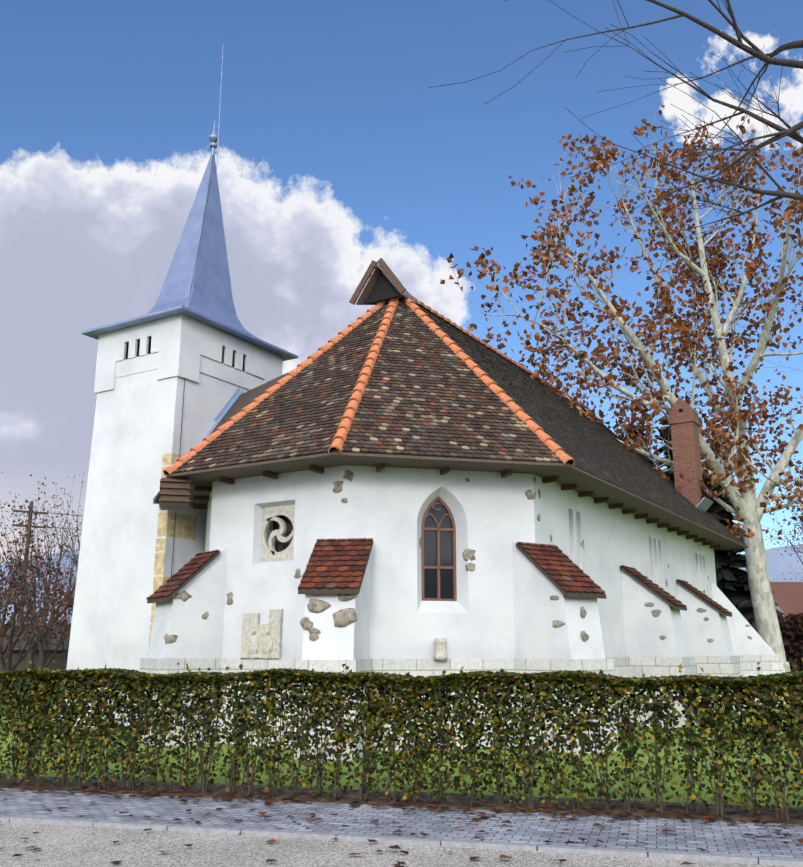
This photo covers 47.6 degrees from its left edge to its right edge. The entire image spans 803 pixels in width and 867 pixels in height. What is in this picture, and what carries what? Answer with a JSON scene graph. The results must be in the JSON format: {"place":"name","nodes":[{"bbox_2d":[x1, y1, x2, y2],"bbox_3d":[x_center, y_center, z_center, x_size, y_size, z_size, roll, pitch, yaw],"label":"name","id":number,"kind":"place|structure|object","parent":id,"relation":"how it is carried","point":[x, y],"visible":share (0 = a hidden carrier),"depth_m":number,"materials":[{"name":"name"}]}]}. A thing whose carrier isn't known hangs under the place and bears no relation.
{"place":"outdoors","nodes":[
{"label":"outdoors","id":0,"kind":"place"},
{"bbox_2d":[0,822,797,866],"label":"road","id":1,"kind":"structure","parent":0,"point":[71,846],"depth_m":7.79,"materials":[{"name":"grey asphalt"}]},
{"bbox_2d":[0,775,802,866],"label":"fallen leaves","id":2,"kind":"object","parent":1,"relation":"on","point":[477,820],"visible":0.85,"depth_m":9.85,"materials":[{"name":"brown plant"}]},
{"bbox_2d":[0,691,802,858],"bbox_3d":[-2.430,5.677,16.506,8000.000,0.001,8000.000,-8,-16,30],"label":"lawn","id":3,"kind":"structure","parent":0,"point":[590,785],"depth_m":13.09,"materials":[{"name":"green plant"}]},
{"bbox_2d":[0,541,54,614],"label":"tree","id":4,"kind":"object","parent":3,"relation":"on","point":[17,577],"depth_m":50.60,"materials":[{"name":"brown plant"}]},
{"bbox_2d":[0,536,58,640],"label":"garden tree leaves","id":5,"kind":"object","parent":3,"relation":"on","point":[19,579],"depth_m":27.78,"materials":[{"name":"brown plant"}]},
{"bbox_2d":[0,623,70,688],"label":"fence","id":6,"kind":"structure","parent":3,"relation":"on","point":[59,662],"depth_m":39.32,"materials":[{"name":"brown wood"}]},
{"bbox_2d":[0,488,71,657],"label":"tree","id":7,"kind":"object","parent":3,"relation":"on","point":[2,621],"depth_m":35.28,"materials":[{"name":"brown plant"}]},
{"bbox_2d":[1,500,73,690],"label":"tree","id":8,"kind":"object","parent":3,"relation":"on","point":[42,659],"depth_m":33.56,"materials":[{"name":"brown plant"}]},
{"bbox_2d":[0,472,75,686],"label":"tree","id":9,"kind":"object","parent":3,"relation":"on","point":[31,654],"depth_m":39.38,"materials":[{"name":"brown plant"}]},
{"bbox_2d":[0,525,78,704],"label":"tree","id":10,"kind":"object","parent":3,"relation":"on","point":[6,666],"depth_m":29.56,"materials":[{"name":"brown plant"}]},
{"bbox_2d":[6,475,83,619],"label":"tree","id":11,"kind":"object","parent":3,"relation":"on","point":[75,562],"depth_m":46.32,"materials":[{"name":"brown plant"}]},
{"bbox_2d":[12,502,81,623],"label":"utility pole","id":12,"kind":"object","parent":3,"relation":"on","point":[29,522],"visible":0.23,"depth_m":44.49,"materials":[{"name":"brown wood"}]},
{"bbox_2d":[16,496,78,622],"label":"tree","id":13,"kind":"object","parent":3,"relation":"on","point":[49,579],"depth_m":70.68,"materials":[{"name":"brown plant"}]},
{"bbox_2d":[35,511,81,609],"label":"tree","id":14,"kind":"object","parent":3,"relation":"on","point":[65,565],"depth_m":74.59,"materials":[{"name":"brown plant"}]},
{"bbox_2d":[40,556,77,692],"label":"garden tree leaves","id":15,"kind":"object","parent":3,"relation":"on","point":[61,618],"depth_m":36.28,"materials":[{"name":"brown plant"}]},
{"bbox_2d":[41,476,82,622],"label":"tree","id":16,"kind":"object","parent":3,"relation":"on","point":[72,566],"depth_m":55.45,"materials":[{"name":"brown plant"}]},
{"bbox_2d":[59,337,248,726],"bbox_3d":[-5.590,2.469,23.366,3.130,10.020,4.370,-8,-16,30],"label":"tower shaft","id":17,"kind":"object","parent":3,"relation":"on","point":[137,432],"visible":0.25,"depth_m":21.78,"materials":[{"name":"white paint"}]},
{"bbox_2d":[148,453,196,653],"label":"corner quoins","id":18,"kind":"object","parent":17,"relation":"attached to","point":[185,526],"visible":0.35,"depth_m":21.02,"materials":[{"name":"beige stone"}]},
{"bbox_2d":[94,314,282,393],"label":"tower upper wall","id":19,"kind":"structure","parent":17,"relation":"attached to","point":[185,347],"depth_m":22.93,"materials":[{"name":"white paint"}]},
{"bbox_2d":[81,154,298,360],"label":"spire roof","id":20,"kind":"structure","parent":17,"relation":"on","point":[210,301],"depth_m":24.58,"materials":[{"name":"blue metal"}]},
{"bbox_2d":[209,51,222,170],"bbox_3d":[-5.390,-9.426,26.339,0.290,4.100,0.290,3,-14,-13],"label":"spire finial","id":21,"kind":"object","parent":20,"relation":"on","point":[213,137],"visible":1,"depth_m":26.04,"materials":[{"name":"metal"}]},
{"bbox_2d":[171,182,210,575],"bbox_3d":[-5.294,-0.455,22.530,0.195,14.123,2.404,1,-13,-4],"label":"lightning conductor","id":22,"kind":"object","parent":17,"relation":"attached to","point":[184,379],"visible":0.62,"depth_m":21.91,"materials":[{"name":"grey metal"}]},
{"bbox_2d":[0,658,802,820],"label":"hedge","id":23,"kind":"object","parent":3,"relation":"on","point":[189,682],"depth_m":10.40,"materials":[{"name":"green plant"}]},
{"bbox_2d":[0,788,802,858],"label":"sett paving","id":24,"kind":"structure","parent":3,"relation":"on","point":[718,836],"depth_m":9.05,"materials":[{"name":"stone"}]},
{"bbox_2d":[0,815,802,866],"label":"paving kerb","id":25,"kind":"structure","parent":3,"relation":"on","point":[710,857],"depth_m":8.13,"materials":[{"name":"concrete"}]},
{"bbox_2d":[0,775,802,823],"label":"bed soil","id":26,"kind":"structure","parent":3,"relation":"on","point":[766,815],"depth_m":10.49,"materials":[{"name":"brown soil"}]},
{"bbox_2d":[218,657,630,750],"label":"wall plinth","id":27,"kind":"structure","parent":3,"relation":"on","point":[423,667],"depth_m":16.46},
{"bbox_2d":[205,465,716,658],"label":"church walls","id":28,"kind":"structure","parent":3,"relation":"on","point":[495,514],"depth_m":17.20,"materials":[{"name":"white paint"}]},
{"bbox_2d":[241,609,282,659],"bbox_3d":[-2.620,3.760,17.028,0.930,0.910,0.148,-8,-16,30],"label":"stone relief","id":29,"kind":"object","parent":28,"relation":"attached to","point":[261,641],"visible":1,"depth_m":16.96,"materials":[{"name":"stone"}]},
{"bbox_2d":[260,504,294,561],"bbox_3d":[-2.346,1.936,17.589,0.890,1.080,0.093,-8,-16,30],"label":"tracery window","id":30,"kind":"structure","parent":28,"relation":"attached to","point":[269,552],"depth_m":17.59,"materials":[{"name":"stone"}]},
{"bbox_2d":[273,515,292,551],"bbox_3d":[-2.192,1.994,17.835,1.050,1.240,0.001,-8,-16,30],"label":"window opening","id":31,"kind":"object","parent":28,"relation":"attached to","point":[279,546],"depth_m":17.92,"materials":[{"name":"grey"}]},
{"bbox_2d":[421,497,456,600],"bbox_3d":[0.694,2.170,17.203,0.690,1.975,0.070,3,-14,-13],"label":"window frame","id":32,"kind":"object","parent":28,"relation":"attached to","point":[438,529],"visible":0.85,"depth_m":17.18,"materials":[{"name":"brown wood"}]},
{"bbox_2d":[424,500,452,598],"bbox_3d":[0.690,2.172,17.223,0.680,1.970,0.001,3,-14,-13],"label":"window glass","id":33,"kind":"object","parent":32,"relation":"in","point":[430,575],"visible":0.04,"depth_m":17.19,"materials":[{"name":"black glass"}]},
{"bbox_2d":[434,638,446,659],"bbox_3d":[0.699,3.867,16.345,0.244,0.387,0.250,-8,-16,30],"label":"wall lamp","id":34,"kind":"object","parent":28,"relation":"on","point":[440,651],"visible":1,"depth_m":16.26,"materials":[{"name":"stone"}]},
{"bbox_2d":[164,470,751,643],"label":"stones","id":35,"kind":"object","parent":28,"relation":"attached to","point":[342,618],"depth_m":16.77,"materials":[{"name":"grey stone"}]},
{"bbox_2d":[169,452,748,547],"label":"eave soffit","id":36,"kind":"structure","parent":28,"relation":"attached to","point":[567,474],"depth_m":17.44,"materials":[{"name":"brown wood"}]},
{"bbox_2d":[159,478,190,510],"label":"wooden eave boards","id":37,"kind":"object","parent":36,"relation":"attached to","point":[174,493],"visible":1,"depth_m":17.95,"materials":[{"name":"brown wood"}]},
{"bbox_2d":[155,374,285,501],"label":"lean roof tiles","id":38,"kind":"object","parent":36,"relation":"on","point":[245,399],"depth_m":22.40,"materials":[{"name":"brown tile"}]},
{"bbox_2d":[153,388,245,503],"bbox_3d":[-4.844,0.182,22.157,0.220,3.465,2.727,-8,-16,30],"label":"lean roof flashing","id":39,"kind":"object","parent":38,"relation":"on","point":[227,406],"visible":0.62,"depth_m":23.08,"materials":[{"name":"metal"}]},
{"bbox_2d":[193,463,720,547],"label":"rafter tails","id":40,"kind":"object","parent":36,"relation":"attached to","point":[380,467],"visible":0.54,"depth_m":19.65,"materials":[{"name":"brown wood"}]},
{"bbox_2d":[173,303,745,549],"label":"roof deck","id":41,"kind":"structure","parent":28,"relation":"on","point":[441,432],"depth_m":18.41,"materials":[{"name":"brown tile"}]},
{"bbox_2d":[163,295,746,545],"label":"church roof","id":42,"kind":"structure","parent":41,"relation":"on","point":[463,345],"depth_m":18.76,"materials":[{"name":"tile"}]},
{"bbox_2d":[356,264,420,304],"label":"gablet roof","id":43,"kind":"structure","parent":42,"relation":"attached to","point":[371,282],"depth_m":22.11,"materials":[{"name":"wood"}]},
{"bbox_2d":[349,258,405,304],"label":"gable bargeboards","id":44,"kind":"object","parent":43,"relation":"attached to","point":[393,278],"visible":0.96,"depth_m":21.90,"materials":[{"name":"wood"}]},
{"bbox_2d":[364,272,400,303],"bbox_3d":[-0.452,-3.591,22.049,1.160,0.740,0.001,-8,-16,30],"label":"apex hood","id":45,"kind":"object","parent":43,"relation":"attached to","point":[383,288],"visible":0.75,"depth_m":22.04,"materials":[{"name":"black"}]},
{"bbox_2d":[669,397,704,512],"bbox_3d":[9.569,1.005,30.445,0.840,4.450,0.840,-8,-16,30],"label":"chimney","id":46,"kind":"object","parent":28,"relation":"attached to","point":[684,418],"visible":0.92,"depth_m":30.24,"materials":[{"name":"brick"}]},
{"bbox_2d":[696,497,712,511],"bbox_3d":[9.731,2.584,29.847,0.788,0.810,1.150,-8,-16,30],"label":"floodlight","id":47,"kind":"object","parent":46,"relation":"attached to","point":[705,503],"visible":0.36,"depth_m":29.71,"materials":[{"name":"grey metal"}]},
{"bbox_2d":[137,655,785,760],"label":"buttress plinths","id":48,"kind":"object","parent":3,"relation":"on","point":[736,666],"visible":0.17,"depth_m":16.84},
{"bbox_2d":[148,537,775,659],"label":"buttresses","id":49,"kind":"structure","parent":48,"relation":"on","point":[690,631],"depth_m":17.20,"materials":[{"name":"paint"}]},
{"bbox_2d":[146,538,731,616],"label":"buttress roofs","id":50,"kind":"structure","parent":49,"relation":"on","point":[335,566],"depth_m":16.41,"materials":[{"name":"brown tile"}]},
{"bbox_2d":[440,104,802,684],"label":"plane tree","id":51,"kind":"object","parent":3,"relation":"on","point":[677,326],"depth_m":32.94,"materials":[{"name":"plant"}]},
{"bbox_2d":[623,425,652,463],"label":"conifer needles","id":52,"kind":"object","parent":3,"relation":"on","point":[649,460],"depth_m":58.92,"materials":[{"name":"green plant"}]},
{"bbox_2d":[703,445,752,611],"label":"conifer tree","id":53,"kind":"object","parent":3,"relation":"on","point":[722,589],"visible":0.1,"depth_m":43.31,"materials":[{"name":"brown plant"}]},
{"bbox_2d":[701,446,785,620],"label":"conifer needles","id":54,"kind":"object","parent":3,"relation":"on","point":[733,583],"visible":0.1,"depth_m":42.97,"materials":[{"name":"green plant"}]},
{"bbox_2d":[745,613,802,692],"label":"background hedge","id":55,"kind":"object","parent":3,"relation":"on","point":[794,620],"visible":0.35,"depth_m":37.80,"materials":[{"name":"brown plant"}]},
{"bbox_2d":[770,582,802,617],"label":"neighbour house","id":56,"kind":"structure","parent":3,"relation":"on","point":[787,597],"depth_m":59.85,"materials":[{"name":"tile"}]},
{"bbox_2d":[0,544,802,623],"bbox_3d":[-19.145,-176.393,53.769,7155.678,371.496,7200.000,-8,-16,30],"label":"distant hills","id":57,"kind":"structure","parent":0,"point":[778,564],"depth_m":2679.02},
{"bbox_2d":[0,0,802,561],"label":"sky","id":58,"kind":"structure","parent":0,"point":[338,154],"materials":[{"name":"blue"}]},
{"bbox_2d":[429,0,802,266],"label":"overhanging twigs","id":59,"kind":"object","parent":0,"point":[754,51],"visible":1,"depth_m":7.49,"materials":[{"name":"brown plant"}]},
{"bbox_2d":[765,456,802,564],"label":"tree leaves","id":60,"kind":"object","parent":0,"point":[790,531],"depth_m":56.75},
{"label":"conifer stem","id":61,"kind":"object","parent":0,"visible":0},
{"bbox_2d":[652,416,674,483],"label":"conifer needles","id":62,"kind":"object","parent":61,"relation":"attached to","point":[661,450],"depth_m":50.66,"materials":[{"name":"green plant"}]}
]}

